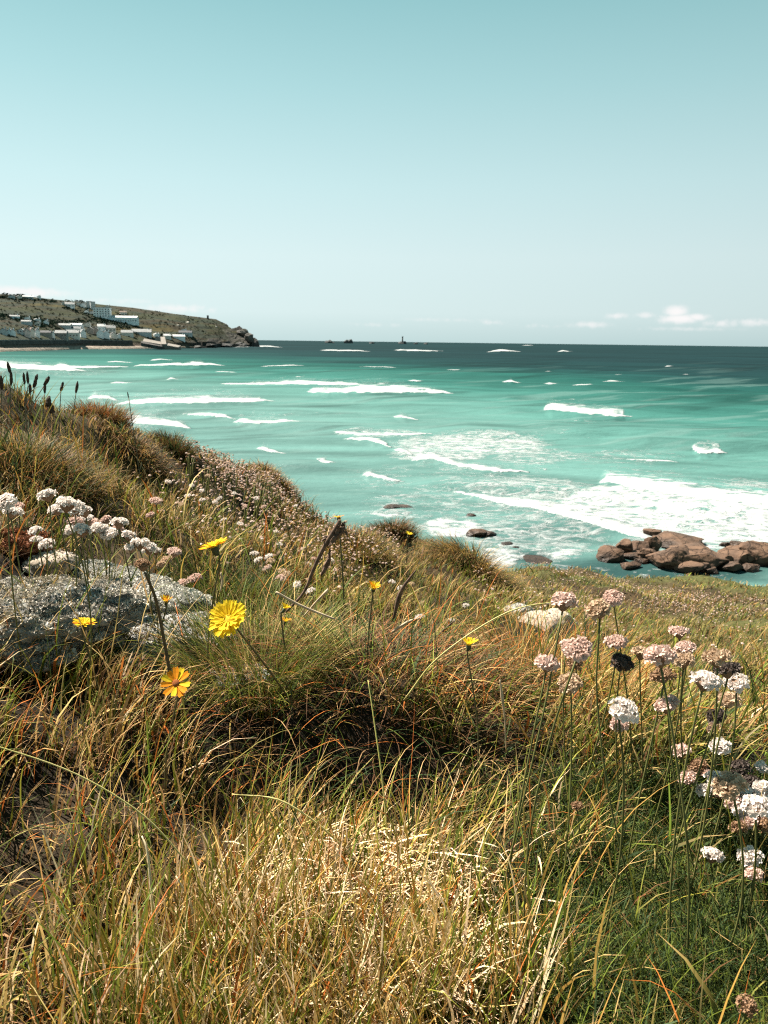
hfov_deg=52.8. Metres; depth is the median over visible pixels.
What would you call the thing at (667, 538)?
sea rock
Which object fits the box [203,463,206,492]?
thrift flower
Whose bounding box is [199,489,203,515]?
thrift flower
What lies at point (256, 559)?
thrift flower
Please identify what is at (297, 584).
thrift flower
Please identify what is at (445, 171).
sky
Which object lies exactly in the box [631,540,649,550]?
sea rock
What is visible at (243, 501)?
thrift flower
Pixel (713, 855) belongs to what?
thrift flower
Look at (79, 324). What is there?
house
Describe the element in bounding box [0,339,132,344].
sea wall
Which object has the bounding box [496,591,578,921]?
thrift flower
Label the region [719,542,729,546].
sea rock
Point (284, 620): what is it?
hawkbit flower
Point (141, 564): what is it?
seed stalk
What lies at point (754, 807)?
thrift flower
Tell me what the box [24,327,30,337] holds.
house
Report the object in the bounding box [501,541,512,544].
sea rock
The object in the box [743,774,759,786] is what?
thrift flower
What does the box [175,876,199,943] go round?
grass stalk
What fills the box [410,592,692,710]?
grass tussock
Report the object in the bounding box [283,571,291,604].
thrift flower
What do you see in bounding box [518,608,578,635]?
stone
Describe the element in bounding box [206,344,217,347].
crag
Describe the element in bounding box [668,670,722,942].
thrift flower
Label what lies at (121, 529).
thrift flower
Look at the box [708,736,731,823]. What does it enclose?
thrift flower
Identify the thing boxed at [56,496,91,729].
thrift flower
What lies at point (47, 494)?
thrift flower
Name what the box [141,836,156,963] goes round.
grass stalk
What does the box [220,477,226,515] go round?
thrift flower
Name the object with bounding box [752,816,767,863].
thrift flower
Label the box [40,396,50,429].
plantain
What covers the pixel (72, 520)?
thrift flower
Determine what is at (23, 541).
shrub
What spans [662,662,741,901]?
thrift flower
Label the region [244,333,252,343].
crag
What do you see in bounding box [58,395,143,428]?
grass tussock
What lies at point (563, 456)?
sea
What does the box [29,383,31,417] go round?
plantain
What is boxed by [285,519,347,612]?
dried stalk
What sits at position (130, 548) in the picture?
thrift flower
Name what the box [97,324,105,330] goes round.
house
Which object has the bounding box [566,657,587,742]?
thrift flower
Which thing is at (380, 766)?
grass stalk
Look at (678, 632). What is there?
thrift flower
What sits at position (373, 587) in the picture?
hawkbit flower
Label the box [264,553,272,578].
thrift flower
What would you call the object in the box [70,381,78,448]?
plantain
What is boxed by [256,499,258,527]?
thrift flower
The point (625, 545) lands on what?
sea rock
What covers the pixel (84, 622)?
hawkbit flower
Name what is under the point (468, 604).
thrift flower
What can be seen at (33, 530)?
thrift flower
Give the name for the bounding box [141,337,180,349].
harbour slipway
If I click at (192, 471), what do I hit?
thrift flower
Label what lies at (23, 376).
plantain
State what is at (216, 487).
thrift flower
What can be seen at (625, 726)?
thrift flower
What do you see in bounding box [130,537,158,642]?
thrift flower
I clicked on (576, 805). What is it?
thrift flower
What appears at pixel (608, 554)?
sea rock
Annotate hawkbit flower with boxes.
[72,617,104,709]
[158,594,171,643]
[160,666,190,822]
[199,537,225,683]
[209,599,303,720]
[279,617,291,652]
[280,601,293,693]
[334,515,344,633]
[366,581,379,678]
[405,531,411,566]
[463,637,478,801]
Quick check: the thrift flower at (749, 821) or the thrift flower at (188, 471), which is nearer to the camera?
the thrift flower at (749, 821)
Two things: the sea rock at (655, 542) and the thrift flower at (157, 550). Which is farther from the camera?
the sea rock at (655, 542)
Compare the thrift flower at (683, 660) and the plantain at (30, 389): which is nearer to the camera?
the thrift flower at (683, 660)
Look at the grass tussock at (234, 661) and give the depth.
1.18 m
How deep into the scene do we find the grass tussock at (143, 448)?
2.84 m
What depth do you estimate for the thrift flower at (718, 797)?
0.87 m
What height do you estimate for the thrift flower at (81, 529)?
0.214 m
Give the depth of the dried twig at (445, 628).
1.32 m
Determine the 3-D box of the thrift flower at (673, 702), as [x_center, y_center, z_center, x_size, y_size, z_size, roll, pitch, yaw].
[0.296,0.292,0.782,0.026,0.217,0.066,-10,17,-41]
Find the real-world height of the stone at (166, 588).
0.116 m
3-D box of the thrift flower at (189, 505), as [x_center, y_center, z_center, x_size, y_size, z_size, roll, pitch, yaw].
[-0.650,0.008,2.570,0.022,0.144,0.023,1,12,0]
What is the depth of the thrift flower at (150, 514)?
1.91 m
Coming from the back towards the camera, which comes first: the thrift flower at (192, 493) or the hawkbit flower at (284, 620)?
the thrift flower at (192, 493)
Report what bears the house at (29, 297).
on the headland
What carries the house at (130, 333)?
on the headland
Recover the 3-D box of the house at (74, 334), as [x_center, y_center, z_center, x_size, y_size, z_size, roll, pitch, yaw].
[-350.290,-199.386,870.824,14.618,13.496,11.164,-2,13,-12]
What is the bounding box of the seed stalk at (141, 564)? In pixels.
[134,558,171,685]
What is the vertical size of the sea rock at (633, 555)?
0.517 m
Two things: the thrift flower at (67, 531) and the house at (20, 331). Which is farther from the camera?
the house at (20, 331)
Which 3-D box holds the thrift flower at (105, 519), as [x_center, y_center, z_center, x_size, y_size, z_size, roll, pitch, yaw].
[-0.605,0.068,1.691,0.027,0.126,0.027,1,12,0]
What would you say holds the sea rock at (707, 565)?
in the sea
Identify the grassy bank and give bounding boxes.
[0,384,767,1023]
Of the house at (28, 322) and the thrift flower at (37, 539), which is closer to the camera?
the thrift flower at (37, 539)
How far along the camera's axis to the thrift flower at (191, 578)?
1.60 m
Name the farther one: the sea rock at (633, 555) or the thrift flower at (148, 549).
the sea rock at (633, 555)
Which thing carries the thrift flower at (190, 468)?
on the grassy bank
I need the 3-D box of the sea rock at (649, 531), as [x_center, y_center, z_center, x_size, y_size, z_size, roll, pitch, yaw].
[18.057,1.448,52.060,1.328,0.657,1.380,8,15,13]
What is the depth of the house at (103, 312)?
1063.64 m
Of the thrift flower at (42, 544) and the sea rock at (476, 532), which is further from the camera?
the sea rock at (476, 532)
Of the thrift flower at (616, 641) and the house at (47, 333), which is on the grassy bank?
the thrift flower at (616, 641)
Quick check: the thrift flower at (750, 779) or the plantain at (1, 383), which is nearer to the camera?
the thrift flower at (750, 779)
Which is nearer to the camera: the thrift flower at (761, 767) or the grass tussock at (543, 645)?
the thrift flower at (761, 767)
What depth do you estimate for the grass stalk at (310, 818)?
0.80 m
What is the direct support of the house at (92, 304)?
on the headland
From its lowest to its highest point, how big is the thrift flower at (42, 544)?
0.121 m
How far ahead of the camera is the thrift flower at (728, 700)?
0.81 m
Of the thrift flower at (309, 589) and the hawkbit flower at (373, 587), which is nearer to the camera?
the hawkbit flower at (373, 587)
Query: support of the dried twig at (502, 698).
on the grass tussock at (403, 651)
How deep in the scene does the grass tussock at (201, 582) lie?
1.81 m
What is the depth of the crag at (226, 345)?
1191.73 m
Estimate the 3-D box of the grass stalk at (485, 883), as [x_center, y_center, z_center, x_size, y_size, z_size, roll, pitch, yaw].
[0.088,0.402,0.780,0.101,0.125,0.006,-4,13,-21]
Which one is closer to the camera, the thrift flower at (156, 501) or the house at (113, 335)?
the thrift flower at (156, 501)
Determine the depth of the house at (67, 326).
904.37 m
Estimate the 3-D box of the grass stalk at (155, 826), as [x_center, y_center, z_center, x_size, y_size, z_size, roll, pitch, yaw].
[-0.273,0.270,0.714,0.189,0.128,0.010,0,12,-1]
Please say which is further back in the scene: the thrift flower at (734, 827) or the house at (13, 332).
the house at (13, 332)
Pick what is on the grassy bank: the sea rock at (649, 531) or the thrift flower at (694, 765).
the thrift flower at (694, 765)
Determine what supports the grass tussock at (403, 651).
on the grassy bank
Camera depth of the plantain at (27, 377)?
2.29 m
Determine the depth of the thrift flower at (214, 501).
2.71 m
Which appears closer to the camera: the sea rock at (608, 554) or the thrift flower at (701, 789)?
the thrift flower at (701, 789)
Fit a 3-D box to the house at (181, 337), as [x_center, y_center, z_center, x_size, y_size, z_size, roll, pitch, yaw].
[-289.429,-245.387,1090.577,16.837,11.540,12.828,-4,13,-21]
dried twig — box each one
[220,573,223,591]
[276,591,335,619]
[303,589,328,615]
[391,617,419,632]
[393,570,415,618]
[424,621,453,645]
[500,680,506,751]
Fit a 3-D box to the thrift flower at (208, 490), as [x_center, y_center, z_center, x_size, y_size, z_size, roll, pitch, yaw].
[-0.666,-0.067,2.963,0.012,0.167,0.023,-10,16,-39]
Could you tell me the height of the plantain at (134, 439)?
0.388 m
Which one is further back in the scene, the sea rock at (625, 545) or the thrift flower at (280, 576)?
the sea rock at (625, 545)
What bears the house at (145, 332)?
on the headland
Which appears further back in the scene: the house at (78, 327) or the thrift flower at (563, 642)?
the house at (78, 327)
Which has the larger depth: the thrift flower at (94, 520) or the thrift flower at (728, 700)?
the thrift flower at (94, 520)
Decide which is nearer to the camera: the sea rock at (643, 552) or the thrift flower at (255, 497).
the thrift flower at (255, 497)
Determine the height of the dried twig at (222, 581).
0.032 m
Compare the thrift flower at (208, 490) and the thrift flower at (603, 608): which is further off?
the thrift flower at (208, 490)
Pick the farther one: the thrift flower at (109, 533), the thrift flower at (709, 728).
the thrift flower at (109, 533)
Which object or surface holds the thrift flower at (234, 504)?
on the grassy bank
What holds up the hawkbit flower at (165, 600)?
on the grassy bank
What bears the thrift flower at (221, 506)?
on the grassy bank
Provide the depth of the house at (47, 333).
791.46 m
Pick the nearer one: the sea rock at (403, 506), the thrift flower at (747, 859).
the thrift flower at (747, 859)
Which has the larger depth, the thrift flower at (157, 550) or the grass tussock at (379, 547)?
the grass tussock at (379, 547)
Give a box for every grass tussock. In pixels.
[0,420,128,505]
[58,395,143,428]
[86,412,186,484]
[101,586,646,832]
[104,569,395,723]
[142,541,309,620]
[146,428,199,464]
[235,459,306,497]
[307,521,408,567]
[358,514,424,542]
[409,526,534,597]
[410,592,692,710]
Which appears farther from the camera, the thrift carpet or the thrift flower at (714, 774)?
the thrift carpet
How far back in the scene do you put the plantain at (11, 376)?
2.27 m
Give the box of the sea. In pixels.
[0,340,767,586]
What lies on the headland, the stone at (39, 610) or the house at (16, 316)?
the house at (16, 316)
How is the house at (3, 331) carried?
on the headland
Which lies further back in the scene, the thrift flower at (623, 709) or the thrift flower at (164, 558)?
the thrift flower at (164, 558)
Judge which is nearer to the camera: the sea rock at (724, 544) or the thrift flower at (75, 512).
the thrift flower at (75, 512)
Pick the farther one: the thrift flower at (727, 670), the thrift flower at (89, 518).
the thrift flower at (89, 518)
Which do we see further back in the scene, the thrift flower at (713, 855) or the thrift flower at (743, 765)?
the thrift flower at (743, 765)
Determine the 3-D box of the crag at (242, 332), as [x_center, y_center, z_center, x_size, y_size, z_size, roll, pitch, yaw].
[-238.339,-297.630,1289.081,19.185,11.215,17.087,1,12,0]
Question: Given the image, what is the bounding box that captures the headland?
[0,294,259,351]
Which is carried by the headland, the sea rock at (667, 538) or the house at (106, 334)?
the house at (106, 334)
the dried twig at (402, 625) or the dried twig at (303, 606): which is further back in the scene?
the dried twig at (402, 625)
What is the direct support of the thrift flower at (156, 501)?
on the grassy bank
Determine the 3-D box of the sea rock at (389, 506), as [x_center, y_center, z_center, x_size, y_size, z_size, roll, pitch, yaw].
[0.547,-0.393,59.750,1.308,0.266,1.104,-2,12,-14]
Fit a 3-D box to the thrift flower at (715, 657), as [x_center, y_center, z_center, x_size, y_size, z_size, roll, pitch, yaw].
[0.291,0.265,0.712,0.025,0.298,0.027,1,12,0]
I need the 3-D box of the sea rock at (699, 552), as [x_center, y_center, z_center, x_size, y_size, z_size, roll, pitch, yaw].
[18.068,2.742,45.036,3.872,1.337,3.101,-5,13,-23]
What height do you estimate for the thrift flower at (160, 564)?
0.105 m
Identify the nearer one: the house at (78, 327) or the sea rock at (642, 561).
the sea rock at (642, 561)
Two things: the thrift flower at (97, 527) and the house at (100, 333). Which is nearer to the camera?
the thrift flower at (97, 527)
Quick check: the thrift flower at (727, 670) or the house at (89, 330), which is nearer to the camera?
the thrift flower at (727, 670)
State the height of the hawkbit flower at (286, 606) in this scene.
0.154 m
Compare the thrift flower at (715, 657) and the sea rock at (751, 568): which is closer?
the thrift flower at (715, 657)
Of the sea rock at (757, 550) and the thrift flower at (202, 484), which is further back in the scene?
the sea rock at (757, 550)
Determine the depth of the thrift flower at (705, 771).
0.90 m
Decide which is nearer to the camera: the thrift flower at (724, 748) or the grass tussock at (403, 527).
the thrift flower at (724, 748)
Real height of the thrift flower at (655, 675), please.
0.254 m
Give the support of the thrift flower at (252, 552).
on the grassy bank
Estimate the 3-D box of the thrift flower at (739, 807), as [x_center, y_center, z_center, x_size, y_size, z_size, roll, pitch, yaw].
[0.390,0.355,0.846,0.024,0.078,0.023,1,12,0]
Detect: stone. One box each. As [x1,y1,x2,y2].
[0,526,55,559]
[0,574,149,673]
[21,548,78,576]
[68,559,212,613]
[111,609,234,670]
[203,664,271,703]
[504,602,533,616]
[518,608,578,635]
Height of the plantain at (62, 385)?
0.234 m
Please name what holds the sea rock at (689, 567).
in the sea
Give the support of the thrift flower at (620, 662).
on the grassy bank
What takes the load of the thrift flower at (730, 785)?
on the grassy bank
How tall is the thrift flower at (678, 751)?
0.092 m
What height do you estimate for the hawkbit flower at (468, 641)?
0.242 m
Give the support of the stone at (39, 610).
on the grassy bank
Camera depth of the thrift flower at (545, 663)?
0.73 m
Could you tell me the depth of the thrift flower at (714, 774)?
0.83 m
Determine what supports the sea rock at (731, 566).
in the sea
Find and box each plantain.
[0,376,3,426]
[6,371,12,430]
[7,362,11,432]
[18,376,49,433]
[22,373,26,434]
[23,371,28,437]
[29,374,37,429]
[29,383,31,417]
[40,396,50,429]
[41,384,45,436]
[49,403,59,450]
[58,381,63,438]
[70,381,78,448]
[127,392,142,495]
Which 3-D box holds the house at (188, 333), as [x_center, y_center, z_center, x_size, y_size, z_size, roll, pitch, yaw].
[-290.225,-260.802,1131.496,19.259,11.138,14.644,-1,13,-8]
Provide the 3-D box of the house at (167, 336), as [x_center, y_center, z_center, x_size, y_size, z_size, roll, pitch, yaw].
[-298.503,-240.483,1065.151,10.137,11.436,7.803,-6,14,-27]
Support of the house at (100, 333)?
on the headland
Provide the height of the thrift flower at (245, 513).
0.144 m
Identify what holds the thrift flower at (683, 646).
on the grassy bank
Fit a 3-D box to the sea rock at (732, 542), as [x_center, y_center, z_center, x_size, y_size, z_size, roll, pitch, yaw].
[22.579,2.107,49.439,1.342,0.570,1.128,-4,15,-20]
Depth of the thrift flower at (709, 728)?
1.07 m
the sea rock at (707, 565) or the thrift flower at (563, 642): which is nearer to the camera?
the thrift flower at (563, 642)
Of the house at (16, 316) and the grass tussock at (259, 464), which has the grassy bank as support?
the grass tussock at (259, 464)
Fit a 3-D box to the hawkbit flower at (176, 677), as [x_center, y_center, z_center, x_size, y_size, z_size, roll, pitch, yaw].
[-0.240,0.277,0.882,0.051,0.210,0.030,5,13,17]
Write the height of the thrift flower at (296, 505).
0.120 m
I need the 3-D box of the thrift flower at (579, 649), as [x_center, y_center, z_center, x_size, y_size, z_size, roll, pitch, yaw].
[0.148,0.263,0.672,0.052,0.322,0.024,-3,13,-16]
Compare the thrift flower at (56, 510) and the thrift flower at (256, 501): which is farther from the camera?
the thrift flower at (256, 501)
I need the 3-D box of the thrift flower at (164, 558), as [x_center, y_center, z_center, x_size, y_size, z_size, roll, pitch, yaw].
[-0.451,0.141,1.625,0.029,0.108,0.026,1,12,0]
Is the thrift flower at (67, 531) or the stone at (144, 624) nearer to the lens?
the stone at (144, 624)
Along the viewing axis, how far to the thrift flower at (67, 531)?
1.53 m
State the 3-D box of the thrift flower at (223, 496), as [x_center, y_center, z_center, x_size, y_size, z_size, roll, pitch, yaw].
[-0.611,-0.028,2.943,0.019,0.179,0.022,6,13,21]
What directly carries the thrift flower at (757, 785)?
on the grassy bank
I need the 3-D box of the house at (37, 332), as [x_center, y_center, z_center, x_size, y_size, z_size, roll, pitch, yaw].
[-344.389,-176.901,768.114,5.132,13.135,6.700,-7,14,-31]
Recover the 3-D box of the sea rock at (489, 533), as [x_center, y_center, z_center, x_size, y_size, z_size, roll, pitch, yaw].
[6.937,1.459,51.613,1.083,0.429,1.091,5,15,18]
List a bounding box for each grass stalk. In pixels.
[0,747,192,867]
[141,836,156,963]
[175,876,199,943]
[232,794,358,876]
[368,680,390,872]
[403,602,550,700]
[473,844,515,899]
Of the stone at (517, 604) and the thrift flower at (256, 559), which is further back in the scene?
the stone at (517, 604)
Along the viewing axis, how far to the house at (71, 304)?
1078.16 m
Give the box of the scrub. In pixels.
[0,292,223,339]
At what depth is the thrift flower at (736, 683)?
0.78 m
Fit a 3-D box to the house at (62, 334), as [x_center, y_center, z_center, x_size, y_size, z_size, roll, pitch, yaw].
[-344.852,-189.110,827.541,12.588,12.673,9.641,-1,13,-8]
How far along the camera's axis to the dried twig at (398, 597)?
1.31 m
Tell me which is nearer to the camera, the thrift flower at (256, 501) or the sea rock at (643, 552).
the thrift flower at (256, 501)
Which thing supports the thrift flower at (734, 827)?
on the grassy bank
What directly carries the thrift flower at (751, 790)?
on the grassy bank
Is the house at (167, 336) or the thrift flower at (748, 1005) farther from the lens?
the house at (167, 336)
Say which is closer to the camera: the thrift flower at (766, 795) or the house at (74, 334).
the thrift flower at (766, 795)
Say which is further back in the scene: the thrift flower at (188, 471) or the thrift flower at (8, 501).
the thrift flower at (188, 471)
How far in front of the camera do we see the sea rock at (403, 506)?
59.79 m
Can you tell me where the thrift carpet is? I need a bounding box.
[133,435,767,673]
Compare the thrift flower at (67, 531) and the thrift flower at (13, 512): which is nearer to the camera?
the thrift flower at (13, 512)
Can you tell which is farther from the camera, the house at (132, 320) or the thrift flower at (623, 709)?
the house at (132, 320)
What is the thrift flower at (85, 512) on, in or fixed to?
on the grassy bank
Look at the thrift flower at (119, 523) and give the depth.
1.28 m
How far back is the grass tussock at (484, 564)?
4.63 m
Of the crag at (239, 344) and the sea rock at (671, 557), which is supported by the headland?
the crag at (239, 344)
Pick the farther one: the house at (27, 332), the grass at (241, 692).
the house at (27, 332)
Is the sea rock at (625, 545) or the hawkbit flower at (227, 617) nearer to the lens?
the hawkbit flower at (227, 617)
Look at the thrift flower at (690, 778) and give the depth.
0.87 m
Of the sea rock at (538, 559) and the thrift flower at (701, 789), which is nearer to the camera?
the thrift flower at (701, 789)
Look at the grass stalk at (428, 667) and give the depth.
1.01 m
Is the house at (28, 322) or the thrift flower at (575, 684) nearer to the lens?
the thrift flower at (575, 684)
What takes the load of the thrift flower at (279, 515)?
on the grassy bank
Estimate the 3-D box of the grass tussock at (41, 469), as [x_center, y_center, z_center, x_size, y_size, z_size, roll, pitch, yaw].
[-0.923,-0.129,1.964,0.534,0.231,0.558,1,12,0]
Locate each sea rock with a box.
[383,504,398,508]
[398,504,411,507]
[466,529,486,536]
[484,531,495,536]
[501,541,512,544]
[523,554,551,563]
[596,545,624,562]
[615,539,632,552]
[620,561,640,569]
[624,550,639,559]
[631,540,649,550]
[634,558,649,563]
[637,548,655,558]
[643,528,661,535]
[644,536,661,551]
[646,544,689,567]
[656,531,703,547]
[669,542,730,571]
[671,561,704,574]
[700,562,709,572]
[706,567,717,574]
[717,545,754,564]
[717,552,733,560]
[718,561,743,571]
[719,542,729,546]
[729,540,741,545]
[738,540,767,566]
[741,563,759,572]
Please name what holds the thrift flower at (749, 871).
on the grassy bank
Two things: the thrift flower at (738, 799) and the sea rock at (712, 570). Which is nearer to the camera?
the thrift flower at (738, 799)
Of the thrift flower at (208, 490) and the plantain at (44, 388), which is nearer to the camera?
the plantain at (44, 388)
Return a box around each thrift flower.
[0,493,25,682]
[2,507,24,577]
[15,502,24,527]
[27,525,42,550]
[29,535,43,576]
[36,488,58,579]
[38,538,55,575]
[47,503,71,575]
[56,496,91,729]
[62,524,72,553]
[63,500,85,589]
[65,517,83,578]
[70,523,100,651]
[78,505,95,577]
[80,514,93,576]
[89,518,99,558]
[91,522,108,577]
[100,515,111,550]
[100,527,117,577]
[109,517,131,586]
[113,526,124,563]
[121,530,135,566]
[124,543,137,566]
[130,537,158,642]
[140,542,156,625]
[146,511,154,542]
[149,497,162,538]
[151,547,161,573]
[156,560,167,575]
[161,554,172,577]
[165,480,171,514]
[167,547,181,580]
[177,578,187,586]
[184,493,190,523]
[185,456,189,496]
[187,453,196,497]
[187,573,202,587]
[189,483,197,516]
[190,456,193,494]
[192,456,195,493]
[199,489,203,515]
[199,498,205,525]
[200,468,204,509]
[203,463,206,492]
[205,473,210,509]
[208,473,211,512]
[210,470,219,510]
[212,500,217,524]
[216,496,222,523]
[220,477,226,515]
[222,481,224,514]
[231,491,236,521]
[236,475,238,503]
[242,488,246,517]
[242,504,249,534]
[250,551,258,583]
[253,486,259,519]
[253,496,258,532]
[254,557,261,582]
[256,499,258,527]
[263,558,274,599]
[263,564,271,593]
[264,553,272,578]
[270,574,285,623]
[275,503,281,531]
[278,568,285,615]
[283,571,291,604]
[285,513,289,537]
[289,580,300,614]
[294,504,297,526]
[306,587,317,621]
[462,603,469,618]
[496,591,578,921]
[502,653,559,920]
[522,635,592,945]
[557,671,582,898]
[559,638,569,790]
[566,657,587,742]
[570,634,628,825]
[571,801,583,878]
[584,598,639,927]
[599,696,639,954]
[602,589,633,801]
[609,717,628,782]
[610,652,633,819]
[623,666,676,884]
[631,645,646,792]
[643,644,689,952]
[647,652,695,845]
[653,694,696,878]
[654,625,689,775]
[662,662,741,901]
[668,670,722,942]
[671,742,691,799]
[673,640,696,817]
[677,770,698,831]
[686,647,731,907]
[687,758,708,803]
[688,783,712,832]
[692,691,742,871]
[695,770,721,845]
[699,708,726,757]
[699,767,708,815]
[700,846,724,888]
[703,672,749,865]
[706,722,722,752]
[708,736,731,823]
[711,770,748,954]
[712,792,722,829]
[719,795,741,848]
[728,820,747,887]
[730,759,752,815]
[731,804,744,845]
[734,811,757,878]
[734,845,764,922]
[735,993,758,1023]
[738,785,759,841]
[741,794,767,925]
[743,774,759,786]
[744,865,762,902]
[749,779,767,836]
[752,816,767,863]
[753,760,767,778]
[758,792,767,837]
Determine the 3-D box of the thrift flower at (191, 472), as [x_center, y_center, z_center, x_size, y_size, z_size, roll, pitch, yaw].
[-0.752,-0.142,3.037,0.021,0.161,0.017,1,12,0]
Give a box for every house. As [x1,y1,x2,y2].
[0,327,7,335]
[9,314,19,318]
[10,328,15,335]
[16,328,24,335]
[21,319,32,325]
[22,295,33,299]
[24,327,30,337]
[30,327,34,337]
[35,327,39,337]
[39,329,52,338]
[54,329,68,340]
[58,322,71,329]
[64,301,74,309]
[68,329,79,339]
[71,325,81,330]
[72,322,83,328]
[80,328,85,337]
[86,326,93,333]
[90,301,94,308]
[93,307,111,318]
[96,328,103,338]
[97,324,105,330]
[104,330,109,338]
[105,324,115,332]
[107,315,138,325]
[110,331,116,338]
[121,329,133,337]
[132,328,151,337]
[163,333,170,339]
[172,334,184,341]
[178,330,192,336]
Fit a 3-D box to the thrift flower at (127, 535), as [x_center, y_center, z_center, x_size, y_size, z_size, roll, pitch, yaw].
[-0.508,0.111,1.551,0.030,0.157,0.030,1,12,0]
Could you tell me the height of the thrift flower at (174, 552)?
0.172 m
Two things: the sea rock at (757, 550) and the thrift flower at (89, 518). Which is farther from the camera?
the sea rock at (757, 550)
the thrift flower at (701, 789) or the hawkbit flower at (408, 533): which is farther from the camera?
the hawkbit flower at (408, 533)
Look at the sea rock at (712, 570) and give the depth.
43.21 m
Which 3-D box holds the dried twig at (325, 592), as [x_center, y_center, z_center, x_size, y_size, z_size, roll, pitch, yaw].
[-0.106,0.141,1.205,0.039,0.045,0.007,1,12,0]
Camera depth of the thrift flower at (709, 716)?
0.97 m
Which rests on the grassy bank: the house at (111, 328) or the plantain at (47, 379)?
the plantain at (47, 379)
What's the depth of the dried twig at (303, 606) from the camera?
1.05 m
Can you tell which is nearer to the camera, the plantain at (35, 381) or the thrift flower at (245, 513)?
the plantain at (35, 381)
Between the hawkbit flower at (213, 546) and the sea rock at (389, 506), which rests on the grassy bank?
the hawkbit flower at (213, 546)
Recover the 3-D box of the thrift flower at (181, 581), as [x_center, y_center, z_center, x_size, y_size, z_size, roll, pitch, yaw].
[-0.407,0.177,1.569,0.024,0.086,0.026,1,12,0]
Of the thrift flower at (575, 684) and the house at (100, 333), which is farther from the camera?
the house at (100, 333)
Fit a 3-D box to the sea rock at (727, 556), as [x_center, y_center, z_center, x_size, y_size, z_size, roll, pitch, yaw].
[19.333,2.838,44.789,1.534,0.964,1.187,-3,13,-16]
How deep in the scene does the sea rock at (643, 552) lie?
45.76 m
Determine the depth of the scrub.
1018.98 m
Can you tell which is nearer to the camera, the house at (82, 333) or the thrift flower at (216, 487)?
the thrift flower at (216, 487)
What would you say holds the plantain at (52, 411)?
on the grassy bank
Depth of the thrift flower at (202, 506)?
2.65 m
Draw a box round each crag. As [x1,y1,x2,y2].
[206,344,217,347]
[221,343,232,346]
[235,342,246,346]
[236,330,246,335]
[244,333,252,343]
[251,340,258,346]
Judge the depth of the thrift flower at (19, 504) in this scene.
1.51 m
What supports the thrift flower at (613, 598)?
on the grassy bank
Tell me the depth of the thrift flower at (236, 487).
3.34 m
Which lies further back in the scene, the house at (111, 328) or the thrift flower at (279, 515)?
the house at (111, 328)
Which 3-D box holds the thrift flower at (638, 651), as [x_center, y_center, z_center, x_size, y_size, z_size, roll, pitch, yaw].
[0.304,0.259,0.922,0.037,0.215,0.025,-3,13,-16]
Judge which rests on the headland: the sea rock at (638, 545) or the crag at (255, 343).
the crag at (255, 343)
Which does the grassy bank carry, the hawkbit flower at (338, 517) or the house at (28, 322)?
the hawkbit flower at (338, 517)
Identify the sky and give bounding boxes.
[0,0,767,346]
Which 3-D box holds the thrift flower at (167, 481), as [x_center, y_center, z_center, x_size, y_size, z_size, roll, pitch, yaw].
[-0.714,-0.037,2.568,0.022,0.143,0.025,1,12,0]
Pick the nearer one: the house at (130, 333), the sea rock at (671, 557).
the sea rock at (671, 557)
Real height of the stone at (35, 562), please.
0.068 m
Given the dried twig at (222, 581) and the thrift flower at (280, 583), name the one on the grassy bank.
the thrift flower at (280, 583)
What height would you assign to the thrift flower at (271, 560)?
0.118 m
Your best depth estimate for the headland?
1046.71 m
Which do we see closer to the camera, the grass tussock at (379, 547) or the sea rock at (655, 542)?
the grass tussock at (379, 547)
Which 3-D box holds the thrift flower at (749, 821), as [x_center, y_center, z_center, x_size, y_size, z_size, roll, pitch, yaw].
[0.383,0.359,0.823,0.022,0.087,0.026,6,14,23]
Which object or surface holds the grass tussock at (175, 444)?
on the grassy bank
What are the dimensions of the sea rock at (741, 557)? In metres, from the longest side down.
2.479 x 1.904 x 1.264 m
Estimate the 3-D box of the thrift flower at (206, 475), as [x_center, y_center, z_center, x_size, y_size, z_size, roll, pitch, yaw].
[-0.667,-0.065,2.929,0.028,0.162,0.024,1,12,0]
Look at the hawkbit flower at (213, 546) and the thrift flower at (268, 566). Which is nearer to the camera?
the hawkbit flower at (213, 546)
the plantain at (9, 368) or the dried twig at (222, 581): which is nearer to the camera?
the dried twig at (222, 581)
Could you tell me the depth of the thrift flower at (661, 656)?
0.63 m
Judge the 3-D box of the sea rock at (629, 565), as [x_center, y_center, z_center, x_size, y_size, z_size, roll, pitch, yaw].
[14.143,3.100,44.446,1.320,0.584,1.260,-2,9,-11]
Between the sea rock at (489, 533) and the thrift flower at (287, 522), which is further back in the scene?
the sea rock at (489, 533)
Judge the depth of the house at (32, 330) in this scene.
752.00 m

